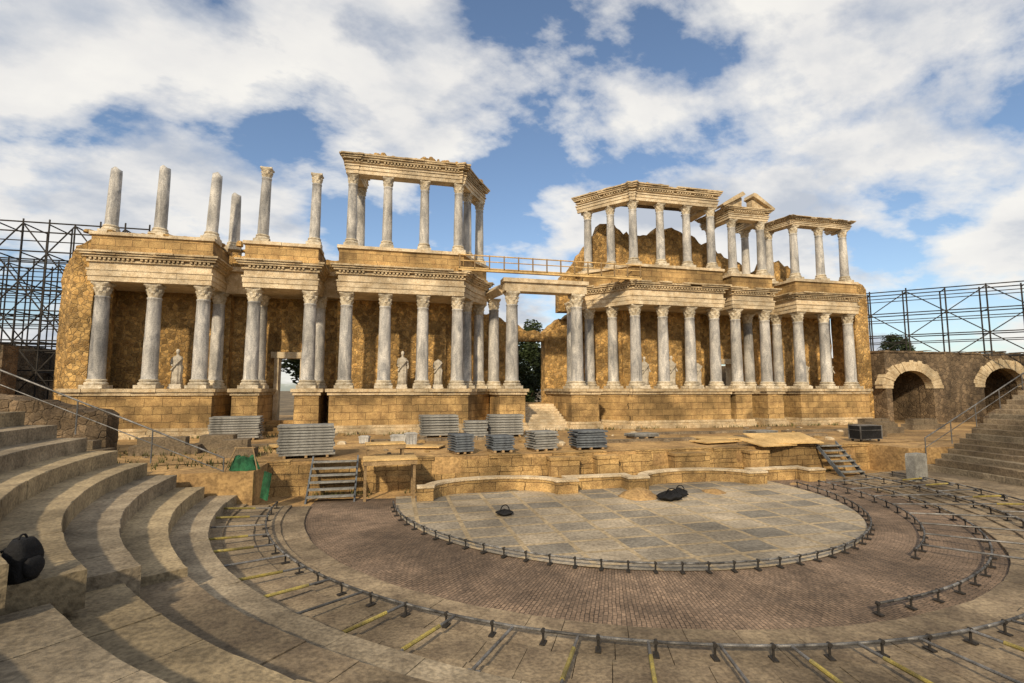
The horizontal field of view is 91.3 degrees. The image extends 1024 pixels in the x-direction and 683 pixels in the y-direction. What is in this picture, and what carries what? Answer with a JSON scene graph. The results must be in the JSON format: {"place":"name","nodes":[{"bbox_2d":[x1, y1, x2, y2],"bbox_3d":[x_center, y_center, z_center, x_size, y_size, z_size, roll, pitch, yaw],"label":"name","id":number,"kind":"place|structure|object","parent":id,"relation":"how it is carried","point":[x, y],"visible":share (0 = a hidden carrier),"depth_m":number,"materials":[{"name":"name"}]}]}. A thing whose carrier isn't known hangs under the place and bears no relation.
{"place":"outdoors","nodes":[
{"label":"outdoors","id":0,"kind":"place"},
{"bbox_2d":[0,0,1023,390],"label":"sky","id":1,"kind":"structure","parent":0,"point":[902,120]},
{"bbox_2d":[279,391,759,682],"bbox_3d":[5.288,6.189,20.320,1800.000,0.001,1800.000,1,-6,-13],"label":"ground","id":2,"kind":"structure","parent":0,"point":[286,402],"depth_m":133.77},
{"bbox_2d":[169,464,1023,682],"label":"stone step","id":3,"kind":"object","parent":2,"relation":"on","point":[210,573],"visible":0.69,"depth_m":8.39,"materials":[{"name":"stone"}]},
{"bbox_2d":[935,458,1023,478],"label":"seating row","id":4,"kind":"object","parent":3,"relation":"on","point":[1002,471],"visible":1,"depth_m":21.86,"materials":[{"name":"stone"}]},
{"bbox_2d":[941,453,1023,469],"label":"seating row","id":5,"kind":"object","parent":4,"relation":"on","point":[995,462],"visible":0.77,"depth_m":22.16,"materials":[{"name":"stone"}]},
{"bbox_2d":[947,448,1023,462],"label":"seating row","id":6,"kind":"object","parent":5,"relation":"on","point":[1006,457],"visible":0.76,"depth_m":22.40,"materials":[{"name":"stone"}]},
{"bbox_2d":[954,443,1023,455],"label":"seating row","id":7,"kind":"object","parent":6,"relation":"on","point":[1007,451],"visible":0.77,"depth_m":22.66,"materials":[{"name":"stone"}]},
{"bbox_2d":[959,438,1023,449],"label":"seating row","id":8,"kind":"object","parent":7,"relation":"on","point":[992,443],"visible":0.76,"depth_m":22.95,"materials":[{"name":"stone"}]},
{"bbox_2d":[209,473,1023,682],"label":"paving course","id":9,"kind":"object","parent":2,"relation":"on","point":[521,676],"visible":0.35,"depth_m":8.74,"materials":[{"name":"stone"}]},
{"bbox_2d":[260,471,271,500],"bbox_3d":[-8.520,4.999,17.339,0.080,0.900,0.700,14,-13,-41],"label":"green board","id":10,"kind":"object","parent":9,"relation":"on","point":[265,487],"visible":1,"depth_m":17.25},
{"bbox_2d":[209,475,1023,682],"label":"pipe rail","id":11,"kind":"object","parent":9,"relation":"on","point":[446,623],"visible":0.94,"depth_m":7.94,"materials":[{"name":"metal"}]},
{"bbox_2d":[905,452,927,481],"bbox_3d":[17.444,5.408,21.577,0.795,1.150,0.405,2,-6,-19],"label":"upright slab","id":12,"kind":"object","parent":9,"relation":"on","point":[916,465],"depth_m":21.42,"materials":[{"name":"stone"}]},
{"bbox_2d":[891,471,1023,500],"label":"pipe rail","id":13,"kind":"object","parent":9,"relation":"on","point":[981,490],"visible":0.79,"depth_m":18.95,"materials":[{"name":"metal"}]},
{"bbox_2d":[281,478,1023,643],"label":"paving course","id":14,"kind":"object","parent":2,"relation":"on","point":[1005,596],"visible":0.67,"depth_m":9.17,"materials":[{"name":"stone"}]},
{"bbox_2d":[879,471,1023,502],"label":"paving course","id":15,"kind":"object","parent":2,"relation":"on","point":[985,492],"visible":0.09,"depth_m":19.73,"materials":[{"name":"stone"}]},
{"bbox_2d":[895,470,1023,495],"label":"paving course","id":16,"kind":"object","parent":2,"relation":"on","point":[1010,488],"visible":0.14,"depth_m":20.89,"materials":[{"name":"stone"}]},
{"bbox_2d":[140,577,433,682],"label":"slab course","id":17,"kind":"object","parent":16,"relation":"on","point":[189,604],"visible":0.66,"depth_m":6.68,"materials":[{"name":"stone"}]},
{"bbox_2d":[62,583,311,682],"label":"slab course","id":18,"kind":"object","parent":17,"relation":"on","point":[123,622],"visible":0.71,"depth_m":5.96,"materials":[{"name":"beige stone"}]},
{"bbox_2d":[0,603,167,682],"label":"slab course","id":19,"kind":"object","parent":18,"relation":"on","point":[48,643],"visible":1,"depth_m":5.07,"materials":[{"name":"stone"}]},
{"bbox_2d":[147,415,977,504],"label":"stage floor","id":20,"kind":"structure","parent":0,"point":[245,487],"depth_m":21.01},
{"bbox_2d":[0,343,55,399],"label":"arched wall","id":21,"kind":"structure","parent":20,"relation":"on","point":[12,360],"depth_m":32.98,"materials":[{"name":"stone"}]},
{"bbox_2d":[0,260,65,399],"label":"scaffolding","id":22,"kind":"object","parent":20,"relation":"on","point":[31,293],"visible":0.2,"depth_m":35.58,"materials":[{"name":"metal"}]},
{"bbox_2d":[0,394,119,449],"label":"passage wall","id":23,"kind":"structure","parent":20,"relation":"on","point":[37,412],"depth_m":21.48,"materials":[{"name":"stone"}]},
{"bbox_2d":[0,218,150,396],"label":"scaffolding","id":24,"kind":"object","parent":20,"relation":"on","point":[12,339],"visible":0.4,"depth_m":32.78,"materials":[{"name":"metal"}]},
{"bbox_2d":[0,369,224,471],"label":"handrail","id":25,"kind":"object","parent":20,"relation":"on","point":[100,409],"visible":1,"depth_m":16.66,"materials":[{"name":"metal"}]},
{"bbox_2d":[224,446,259,470],"bbox_3d":[-9.509,4.137,17.729,1.095,0.820,0.642,1,-6,-13],"label":"netting bundle","id":26,"kind":"object","parent":20,"relation":"on","point":[242,463],"visible":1,"depth_m":17.55,"materials":[{"name":"fabric"}]},
{"bbox_2d":[281,359,299,383],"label":"pine tree","id":27,"kind":"object","parent":20,"relation":"on","point":[294,366],"visible":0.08,"depth_m":45.84,"materials":[{"name":"green plant"}]},
{"bbox_2d":[52,151,874,439],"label":"theatre stage building","id":28,"kind":"structure","parent":20,"relation":"on","point":[236,327],"depth_m":35.15,"materials":[{"name":"beige stone"}]},
{"bbox_2d":[167,349,183,388],"bbox_3d":[-20.703,1.686,30.899,0.775,2.446,0.600,1,-6,-14],"label":"marble statue","id":29,"kind":"object","parent":28,"relation":"on","point":[176,369],"visible":1,"depth_m":30.74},
{"bbox_2d":[396,351,408,388],"bbox_3d":[-7.430,1.923,33.969,0.865,2.550,0.619,1,-5,-6],"label":"marble statue","id":30,"kind":"object","parent":28,"relation":"on","point":[402,364],"visible":1,"depth_m":33.78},
{"bbox_2d":[432,359,442,388],"bbox_3d":[-5.112,2.246,34.503,0.756,2.006,0.600,1,-5,-8],"label":"marble statue","id":31,"kind":"object","parent":28,"relation":"on","point":[437,381],"visible":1,"depth_m":34.33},
{"bbox_2d":[457,253,641,279],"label":"walkway","id":32,"kind":"structure","parent":28,"relation":"on","point":[532,272],"depth_m":35.32,"materials":[{"name":"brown wood"}]},
{"bbox_2d":[642,357,650,388],"bbox_3d":[10.146,2.379,38.272,0.825,2.446,0.600,1,-5,-8],"label":"marble statue","id":33,"kind":"object","parent":28,"relation":"on","point":[645,370],"visible":0.79,"depth_m":38.09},
{"bbox_2d":[669,356,677,388],"bbox_3d":[12.383,2.378,38.810,0.865,2.550,0.619,2,-6,-16],"label":"marble statue","id":34,"kind":"object","parent":28,"relation":"on","point":[673,369],"visible":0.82,"depth_m":38.62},
{"bbox_2d":[697,363,704,388],"bbox_3d":[14.604,2.698,39.318,0.756,2.006,0.600,2,-6,-19],"label":"marble statue","id":35,"kind":"object","parent":28,"relation":"on","point":[699,372],"visible":0.66,"depth_m":39.13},
{"bbox_2d":[518,342,523,385],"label":"cypress tree","id":36,"kind":"object","parent":20,"relation":"on","point":[520,356],"visible":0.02,"depth_m":45.15,"materials":[{"name":"green plant"}]},
{"bbox_2d":[518,328,538,401],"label":"cypress tree","id":37,"kind":"object","parent":20,"relation":"on","point":[528,350],"visible":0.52,"depth_m":46.24,"materials":[{"name":"green plant"}]},
{"bbox_2d":[519,344,540,384],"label":"pine tree","id":38,"kind":"object","parent":20,"relation":"on","point":[534,369],"visible":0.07,"depth_m":52.24,"materials":[{"name":"green plant"}]},
{"bbox_2d":[520,319,543,401],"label":"cypress tree","id":39,"kind":"object","parent":20,"relation":"on","point":[533,325],"visible":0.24,"depth_m":49.75,"materials":[{"name":"green plant"}]},
{"bbox_2d":[117,424,971,465],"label":"stage","id":40,"kind":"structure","parent":20,"relation":"on","point":[352,448],"depth_m":26.03,"materials":[{"name":"stone"}]},
{"bbox_2d":[87,440,115,450],"bbox_3d":[-17.822,4.426,20.487,2.390,0.740,0.804,1,-5,-9],"label":"stone bench","id":41,"kind":"object","parent":40,"relation":"on","point":[94,445],"visible":0.16,"depth_m":20.47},
{"bbox_2d":[128,436,201,455],"bbox_3d":[-15.141,4.564,21.935,2.590,0.734,0.827,2,-6,-17],"label":"stone bench","id":42,"kind":"object","parent":40,"relation":"on","point":[141,447],"visible":0.81,"depth_m":21.64,"materials":[{"name":"stone"}]},
{"bbox_2d":[194,434,236,451],"bbox_3d":[-13.428,4.669,23.061,1.990,0.737,0.830,1,-6,-13],"label":"stone bench","id":43,"kind":"object","parent":40,"relation":"on","point":[208,442],"visible":0.51,"depth_m":22.71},
{"bbox_2d":[208,415,263,439],"bbox_3d":[-15.452,4.838,28.045,2.606,1.256,1.444,2,-6,-19],"label":"panel stack","id":44,"kind":"object","parent":40,"relation":"on","point":[246,427],"visible":0.84,"depth_m":27.57,"materials":[{"name":"metal"}]},
{"bbox_2d":[216,438,258,458],"bbox_3d":[-11.491,4.473,20.976,1.390,0.732,0.807,1,-6,-13],"label":"stone bench","id":45,"kind":"object","parent":40,"relation":"on","point":[226,449],"visible":0.79,"depth_m":20.66,"materials":[{"name":"stone"}]},
{"bbox_2d":[276,423,334,458],"bbox_3d":[-8.604,4.147,20.994,2.242,1.312,1.196,2,-6,-20],"label":"panel stack","id":46,"kind":"object","parent":40,"relation":"on","point":[305,440],"visible":1,"depth_m":20.51,"materials":[{"name":"metal"}]},
{"bbox_2d":[365,441,405,455],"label":"work platform","id":47,"kind":"structure","parent":40,"relation":"on","point":[401,445],"depth_m":20.66,"materials":[{"name":"brown wood"}]},
{"bbox_2d":[390,434,405,441],"bbox_3d":[-5.727,4.944,25.217,0.795,0.515,0.570,1,-5,-8],"label":"white crate","id":48,"kind":"object","parent":40,"relation":"on","point":[397,437],"visible":0.63,"depth_m":24.97,"materials":[{"name":"plastic"}]},
{"bbox_2d":[404,432,417,443],"bbox_3d":[-5.096,4.888,25.166,0.583,0.617,0.421,3,-6,-29],"label":"white crate","id":49,"kind":"object","parent":40,"relation":"on","point":[411,437],"visible":0.76,"depth_m":25.02,"materials":[{"name":"plastic"}]},
{"bbox_2d":[404,444,445,448],"bbox_3d":[-4.381,5.022,23.882,2.200,0.100,1.100,-2,-6,9],"label":"plywood sheet","id":50,"kind":"object","parent":40,"relation":"on","point":[423,446],"visible":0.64,"depth_m":23.54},
{"bbox_2d":[371,437,485,441],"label":"threshold kerb","id":51,"kind":"structure","parent":40,"relation":"on","point":[427,439],"depth_m":27.16,"materials":[{"name":"stone"}]},
{"bbox_2d":[419,414,458,436],"bbox_3d":[-4.354,5.004,29.780,2.304,1.250,1.329,2,-6,-16],"label":"panel stack","id":52,"kind":"object","parent":40,"relation":"on","point":[438,425],"visible":0.91,"depth_m":29.26,"materials":[{"name":"metal"}]},
{"bbox_2d":[447,433,474,453],"bbox_3d":[-2.271,4.506,22.154,0.904,0.815,1.100,3,-6,-28],"label":"panel stack","id":53,"kind":"object","parent":40,"relation":"on","point":[463,443],"visible":1,"depth_m":21.83,"materials":[{"name":"metal"}]},
{"bbox_2d":[462,420,487,436],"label":"panel stack","id":54,"kind":"object","parent":40,"relation":"on","point":[476,428],"visible":0.85,"depth_m":28.77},
{"bbox_2d":[485,434,514,452],"bbox_3d":[-0.552,4.597,22.588,1.081,0.714,1.073,2,-6,-22],"label":"panel stack","id":55,"kind":"object","parent":40,"relation":"on","point":[502,443],"visible":1,"depth_m":22.22,"materials":[{"name":"metal"}]},
{"bbox_2d":[486,414,523,435],"bbox_3d":[-0.452,5.046,30.226,2.200,1.250,1.290,1,-5,-11],"label":"panel stack","id":56,"kind":"object","parent":40,"relation":"on","point":[509,424],"visible":0.81,"depth_m":29.71,"materials":[{"name":"metal"}]},
{"bbox_2d":[524,430,558,451],"bbox_3d":[1.362,4.574,23.140,1.296,0.862,1.117,2,-6,-25],"label":"panel stack","id":57,"kind":"object","parent":40,"relation":"on","point":[543,440],"visible":1,"depth_m":22.82,"materials":[{"name":"metal"}]},
{"bbox_2d":[567,429,607,449],"bbox_3d":[3.577,4.634,23.770,1.613,0.862,1.227,1,-6,-13],"label":"panel stack","id":58,"kind":"object","parent":40,"relation":"on","point":[590,439],"visible":1,"depth_m":23.33,"materials":[{"name":"metal"}]},
{"bbox_2d":[624,432,658,438],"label":"panel stack","id":59,"kind":"object","parent":40,"relation":"on","point":[636,435],"visible":0.96,"depth_m":28.38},
{"bbox_2d":[606,437,698,442],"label":"threshold kerb","id":60,"kind":"structure","parent":40,"relation":"on","point":[647,439],"depth_m":26.90,"materials":[{"name":"stone"}]},
{"bbox_2d":[653,430,742,434],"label":"threshold kerb","id":61,"kind":"structure","parent":40,"relation":"on","point":[706,432],"depth_m":31.70,"materials":[{"name":"stone"}]},
{"bbox_2d":[689,439,741,443],"bbox_3d":[10.679,5.245,26.253,2.400,0.100,1.200,2,-6,-22],"label":"plywood sheet","id":62,"kind":"object","parent":40,"relation":"on","point":[708,441],"visible":0.98,"depth_m":26.12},
{"bbox_2d":[693,436,748,439],"bbox_3d":[11.519,5.399,27.887,2.800,0.100,1.300,1,-5,-8],"label":"plywood sheet","id":63,"kind":"object","parent":40,"relation":"on","point":[717,437],"visible":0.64,"depth_m":27.82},
{"bbox_2d":[743,429,776,432],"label":"panel stack","id":64,"kind":"object","parent":40,"relation":"on","point":[760,431],"visible":0.69,"depth_m":30.40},
{"bbox_2d":[781,428,847,431],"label":"threshold kerb","id":65,"kind":"structure","parent":40,"relation":"on","point":[818,430],"depth_m":32.97,"materials":[{"name":"stone"}]},
{"bbox_2d":[848,424,882,441],"bbox_3d":[19.127,4.951,27.078,1.450,0.850,0.750,1,-6,-13],"label":"flight case","id":66,"kind":"object","parent":40,"relation":"on","point":[861,433],"visible":1,"depth_m":26.81,"materials":[{"name":"black plastic"}]},
{"bbox_2d":[857,418,897,426],"bbox_3d":[25.809,5.841,35.515,3.190,0.736,0.822,2,-6,-17],"label":"stone bench","id":67,"kind":"object","parent":40,"relation":"on","point":[860,420],"visible":0.33,"depth_m":35.33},
{"bbox_2d":[863,421,903,433],"bbox_3d":[23.592,5.505,31.923,2.790,0.732,0.803,2,-6,-16],"label":"stone bench","id":68,"kind":"object","parent":40,"relation":"on","point":[890,427],"visible":0.59,"depth_m":31.68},
{"bbox_2d":[901,418,945,429],"bbox_3d":[28.979,5.814,35.251,2.990,0.739,0.819,1,-6,-14],"label":"stone bench","id":69,"kind":"object","parent":40,"relation":"on","point":[922,424],"visible":0.97,"depth_m":34.90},
{"bbox_2d":[721,366,725,385],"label":"terrace","id":70,"kind":"structure","parent":20,"relation":"on","point":[723,374],"depth_m":61.84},
{"bbox_2d":[878,333,915,350],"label":"pine tree","id":71,"kind":"object","parent":70,"relation":"on","point":[882,347],"visible":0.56,"depth_m":69.12,"materials":[{"name":"green plant"}]},
{"bbox_2d":[866,280,1023,355],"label":"scaffolding","id":72,"kind":"object","parent":70,"relation":"on","point":[905,293],"visible":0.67,"depth_m":46.00,"materials":[{"name":"metal"}]},
{"bbox_2d":[832,350,1023,422],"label":"arched wall","id":73,"kind":"structure","parent":20,"relation":"on","point":[943,387],"depth_m":43.05,"materials":[{"name":"stone"}]},
{"bbox_2d":[924,372,1023,456],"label":"handrail","id":74,"kind":"object","parent":20,"relation":"on","point":[951,429],"visible":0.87,"depth_m":25.20,"materials":[{"name":"metal"}]},
{"bbox_2d":[258,469,883,506],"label":"trench floor","id":75,"kind":"structure","parent":0,"point":[294,501],"depth_m":19.42,"materials":[{"name":"soil"}]},
{"bbox_2d":[304,455,358,503],"bbox_3d":[-6.857,5.236,19.159,1.760,1.500,1.650,1,-6,-13],"label":"metal stair","id":76,"kind":"object","parent":75,"relation":"on","point":[307,497],"visible":1,"depth_m":18.98,"materials":[{"name":"metal"}]},
{"bbox_2d":[363,454,417,501],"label":"work platform","id":77,"kind":"structure","parent":75,"relation":"on","point":[390,460],"depth_m":18.94,"materials":[{"name":"brown wood"}]},
{"bbox_2d":[117,422,852,496],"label":"dry weeds","id":78,"kind":"object","parent":75,"relation":"on","point":[266,451],"visible":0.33,"depth_m":21.00,"materials":[{"name":"beige plant"}]},
{"bbox_2d":[267,442,869,496],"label":"stage front wall","id":79,"kind":"structure","parent":75,"relation":"on","point":[555,464],"depth_m":21.87,"materials":[{"name":"stone"}]},
{"bbox_2d":[739,439,796,446],"bbox_3d":[12.824,5.070,25.034,2.400,0.100,1.400,3,2,-25],"label":"plywood sheet","id":80,"kind":"object","parent":79,"relation":"on","point":[760,443],"visible":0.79,"depth_m":24.62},
{"bbox_2d":[743,432,823,443],"bbox_3d":[13.899,4.993,25.715,3.200,0.100,1.800,0,6,-5],"label":"plywood sheet","id":81,"kind":"object","parent":80,"relation":"on","point":[790,438],"visible":0.86,"depth_m":25.60,"materials":[{"name":"wood"}]},
{"bbox_2d":[416,465,825,501],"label":"niche wall","id":82,"kind":"structure","parent":75,"relation":"on","point":[564,484],"depth_m":20.74,"materials":[{"name":"stone"}]},
{"bbox_2d":[815,441,865,476],"bbox_3d":[16.188,5.754,24.667,1.320,1.500,1.650,1,-6,-13],"label":"metal stair","id":83,"kind":"object","parent":75,"relation":"on","point":[850,460],"visible":0.93,"depth_m":24.52,"materials":[{"name":"metal"}]},
{"bbox_2d":[396,480,866,570],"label":"orchestra floor","id":84,"kind":"structure","parent":0,"point":[744,521],"depth_m":15.31,"materials":[{"name":"stone"}]},
{"bbox_2d":[495,504,513,515],"bbox_3d":[-0.243,5.524,16.464,0.617,0.363,0.476,1,-6,-13],"label":"black bag","id":85,"kind":"object","parent":84,"relation":"on","point":[504,512],"visible":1,"depth_m":16.34,"materials":[{"name":"fabric"}]},
{"bbox_2d":[391,482,874,573],"bbox_3d":[4.861,5.506,15.485,16.761,0.234,8.290,1,-6,-13],"label":"pipe rail","id":86,"kind":"object","parent":84,"relation":"on","point":[682,563],"visible":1,"depth_m":12.11,"materials":[{"name":"metal"}]},
{"bbox_2d":[618,487,657,500],"bbox_3d":[4.914,5.816,19.335,1.671,0.378,1.611,1,-6,-13],"label":"earth mound","id":87,"kind":"object","parent":84,"relation":"on","point":[639,494],"visible":0.98,"depth_m":18.97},
{"bbox_2d":[656,488,682,500],"bbox_3d":[5.890,5.680,18.647,1.076,0.460,0.737,1,-6,-13],"label":"black bag","id":88,"kind":"object","parent":84,"relation":"on","point":[668,495],"visible":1,"depth_m":18.47,"materials":[{"name":"fabric"}]},
{"bbox_2d":[671,485,688,496],"bbox_3d":[6.394,5.724,19.198,0.768,0.475,0.505,1,-6,-13],"label":"black bag","id":89,"kind":"object","parent":84,"relation":"on","point":[683,492],"visible":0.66,"depth_m":19.07,"materials":[{"name":"fabric"}]},
{"bbox_2d":[702,488,725,494],"bbox_3d":[8.143,5.989,20.097,0.990,0.176,1.014,1,-6,-13],"label":"earth mound","id":90,"kind":"object","parent":84,"relation":"on","point":[714,491],"visible":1,"depth_m":19.91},
{"bbox_2d":[304,479,1009,629],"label":"brick pavement","id":91,"kind":"structure","parent":0,"point":[376,538],"depth_m":11.07,"materials":[{"name":"brick"}]},
{"bbox_2d":[817,480,928,558],"bbox_3d":[12.183,5.617,16.663,1.532,0.234,9.958,-2,-6,19],"label":"pipe rail","id":92,"kind":"object","parent":91,"relation":"on","point":[924,536],"visible":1,"depth_m":15.99,"materials":[{"name":"metal"}]},
{"bbox_2d":[829,477,1023,616],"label":"pipe rail","id":93,"kind":"object","parent":91,"relation":"on","point":[991,557],"visible":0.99,"depth_m":13.17,"materials":[{"name":"metal"}]},
{"bbox_3d":[-12.733,2.544,9.062,12.755,5.030,13.593,1,-6,-13],"label":"seating bank","id":94,"kind":"object","parent":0,"visible":0},
{"bbox_2d":[0,411,24,427],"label":"seating row","id":95,"kind":"object","parent":94,"relation":"on","point":[8,419],"visible":0.81,"depth_m":15.05,"materials":[{"name":"beige stone"}]},
{"bbox_2d":[0,425,57,446],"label":"seating row","id":96,"kind":"object","parent":94,"relation":"on","point":[14,435],"visible":0.84,"depth_m":14.47,"materials":[{"name":"stone"}]},
{"bbox_2d":[64,475,176,596],"bbox_3d":[-9.180,4.187,11.793,1.638,0.510,10.423,3,-6,-31],"label":"seating row","id":97,"kind":"object","parent":94,"relation":"on","point":[102,555],"visible":0.82,"depth_m":9.83,"materials":[{"name":"stone"}]},
{"bbox_2d":[0,463,147,615],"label":"seating row","id":98,"kind":"object","parent":97,"relation":"on","point":[46,517],"visible":0.79,"depth_m":8.55,"materials":[{"name":"beige stone"}]},
{"bbox_2d":[0,533,44,584],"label":"backpack","id":99,"kind":"object","parent":98,"relation":"on","point":[23,557],"visible":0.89,"depth_m":6.22,"materials":[{"name":"black fabric"}]},
{"bbox_2d":[0,450,117,608],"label":"seating row","id":100,"kind":"object","parent":98,"relation":"on","point":[18,486],"visible":0.88,"depth_m":11.90,"materials":[{"name":"beige stone"}]},
{"bbox_2d":[0,438,87,473],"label":"seating row","id":101,"kind":"object","parent":100,"relation":"on","point":[12,457],"visible":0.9,"depth_m":13.61,"materials":[{"name":"stone"}]},
{"bbox_2d":[121,487,204,586],"bbox_3d":[-8.694,4.673,12.468,1.481,0.508,9.184,3,-6,-30],"label":"seating row","id":102,"kind":"object","parent":94,"relation":"on","point":[146,531],"visible":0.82,"depth_m":11.14,"materials":[{"name":"beige stone"}]},
{"bbox_3d":[24.919,2.952,13.403,18.375,5.030,22.693,1,-6,-13],"label":"seating bank","id":103,"kind":"object","parent":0,"visible":0},
{"bbox_2d":[965,433,1023,443],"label":"seating row","id":104,"kind":"object","parent":103,"relation":"on","point":[996,438],"visible":0.75,"depth_m":23.21,"materials":[{"name":"stone"}]},
{"bbox_2d":[972,428,1023,437],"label":"seating row","id":105,"kind":"object","parent":104,"relation":"on","point":[1011,433],"visible":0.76,"depth_m":23.43,"materials":[{"name":"stone"}]},
{"bbox_2d":[978,423,1023,430],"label":"seating row","id":106,"kind":"object","parent":105,"relation":"on","point":[1002,427],"visible":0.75,"depth_m":23.69,"materials":[{"name":"stone"}]},
{"bbox_2d":[983,418,1023,425],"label":"seating row","id":107,"kind":"object","parent":106,"relation":"on","point":[1005,422],"visible":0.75,"depth_m":23.96,"materials":[{"name":"stone"}]},
{"bbox_2d":[989,414,1023,419],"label":"seating row","id":108,"kind":"object","parent":107,"relation":"on","point":[1007,416],"visible":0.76,"depth_m":24.21,"materials":[{"name":"stone"}]},
{"bbox_2d":[995,409,1023,414],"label":"seating row","id":109,"kind":"object","parent":108,"relation":"on","point":[1011,411],"visible":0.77,"depth_m":24.43,"materials":[{"name":"stone"}]},
{"bbox_2d":[1001,404,1023,409],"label":"seating row","id":110,"kind":"object","parent":109,"relation":"on","point":[1006,406],"visible":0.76,"depth_m":24.69,"materials":[{"name":"stone"}]},
{"bbox_2d":[1006,399,1023,404],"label":"seating row","id":111,"kind":"object","parent":110,"relation":"on","point":[1015,402],"visible":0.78,"depth_m":24.88,"materials":[{"name":"stone"}]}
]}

